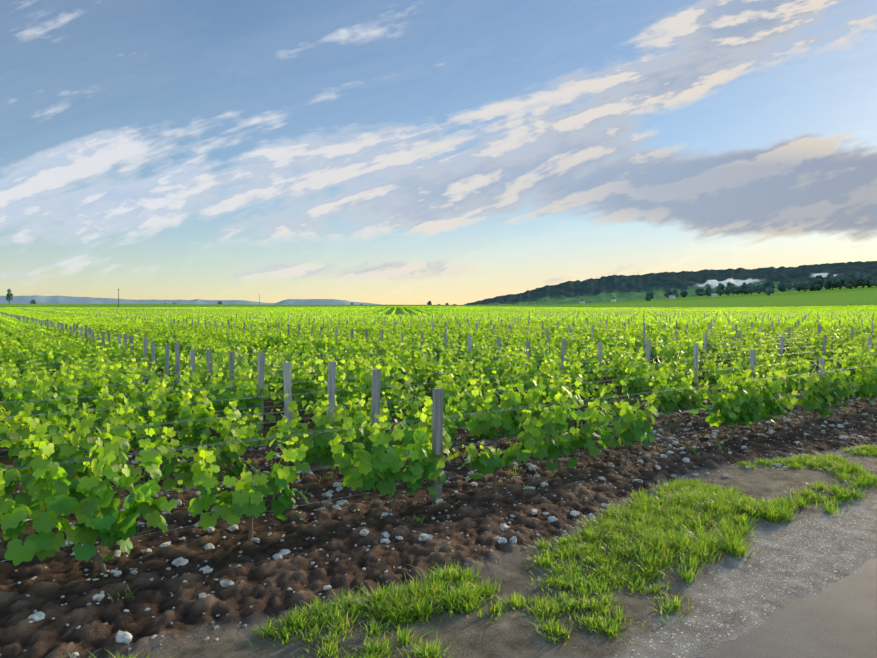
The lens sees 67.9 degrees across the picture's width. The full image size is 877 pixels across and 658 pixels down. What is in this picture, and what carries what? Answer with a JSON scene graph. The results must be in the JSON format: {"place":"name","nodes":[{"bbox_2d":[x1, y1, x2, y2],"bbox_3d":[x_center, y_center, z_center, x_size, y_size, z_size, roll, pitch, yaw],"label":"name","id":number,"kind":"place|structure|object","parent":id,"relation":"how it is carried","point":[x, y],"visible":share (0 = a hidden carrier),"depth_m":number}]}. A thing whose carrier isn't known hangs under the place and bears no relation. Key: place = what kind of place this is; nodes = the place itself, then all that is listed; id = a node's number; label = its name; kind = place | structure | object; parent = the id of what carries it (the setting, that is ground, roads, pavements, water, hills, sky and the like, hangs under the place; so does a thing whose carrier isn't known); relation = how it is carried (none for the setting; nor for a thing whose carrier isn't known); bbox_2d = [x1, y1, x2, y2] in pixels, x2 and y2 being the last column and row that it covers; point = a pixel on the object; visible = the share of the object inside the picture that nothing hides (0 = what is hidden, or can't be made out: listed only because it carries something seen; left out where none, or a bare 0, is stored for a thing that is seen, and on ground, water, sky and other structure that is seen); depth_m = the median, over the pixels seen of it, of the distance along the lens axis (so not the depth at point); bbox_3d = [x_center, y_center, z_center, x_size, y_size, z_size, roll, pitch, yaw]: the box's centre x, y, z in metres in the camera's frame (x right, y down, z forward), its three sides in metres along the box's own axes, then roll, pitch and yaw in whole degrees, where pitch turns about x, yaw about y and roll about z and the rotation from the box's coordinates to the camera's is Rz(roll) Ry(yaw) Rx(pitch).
{"place":"outdoors","nodes":[
{"label":"outdoors","id":0,"kind":"place"},
{"bbox_2d":[0,295,381,304],"bbox_3d":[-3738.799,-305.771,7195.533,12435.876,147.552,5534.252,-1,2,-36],"label":"hill","id":1,"kind":"structure","parent":0,"point":[38,299],"depth_m":7379.97},
{"bbox_2d":[0,365,876,657],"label":"soil","id":2,"kind":"structure","parent":0,"point":[808,549],"depth_m":4.05},
{"bbox_2d":[0,379,876,657],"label":"stones","id":3,"kind":"object","parent":2,"relation":"on","point":[123,637],"visible":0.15,"depth_m":4.96},
{"bbox_2d":[0,286,876,464],"bbox_3d":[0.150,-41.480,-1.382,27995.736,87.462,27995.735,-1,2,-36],"label":"ground","id":4,"kind":"structure","parent":0,"point":[858,295],"depth_m":471.59},
{"bbox_2d":[0,308,873,502],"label":"vineyard posts","id":5,"kind":"object","parent":4,"relation":"on","point":[437,425],"visible":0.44,"depth_m":14.16},
{"bbox_2d":[6,272,876,304],"bbox_3d":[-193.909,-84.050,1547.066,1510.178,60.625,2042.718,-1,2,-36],"label":"trees","id":6,"kind":"object","parent":4,"relation":"on","point":[830,281],"visible":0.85,"depth_m":1135.51},
{"bbox_2d":[453,292,716,304],"bbox_3d":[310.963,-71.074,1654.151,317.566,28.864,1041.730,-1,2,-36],"label":"village houses","id":7,"kind":"structure","parent":4,"relation":"on","point":[673,296],"depth_m":1257.92},
{"bbox_2d":[0,328,876,561],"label":"trellis wires","id":8,"kind":"object","parent":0,"point":[365,403],"visible":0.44,"depth_m":7.33},
{"bbox_2d":[0,0,876,304],"label":"sky","id":9,"kind":"structure","parent":0,"point":[384,152]},
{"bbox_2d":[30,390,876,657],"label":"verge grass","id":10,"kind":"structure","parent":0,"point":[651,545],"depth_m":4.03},
{"bbox_2d":[464,261,876,304],"bbox_3d":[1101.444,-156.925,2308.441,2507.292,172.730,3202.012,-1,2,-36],"label":"hill","id":11,"kind":"structure","parent":0,"point":[620,288],"depth_m":1869.21},
{"bbox_2d":[695,557,876,657],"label":"road","id":12,"kind":"structure","parent":0,"point":[836,619],"depth_m":3.32}
]}

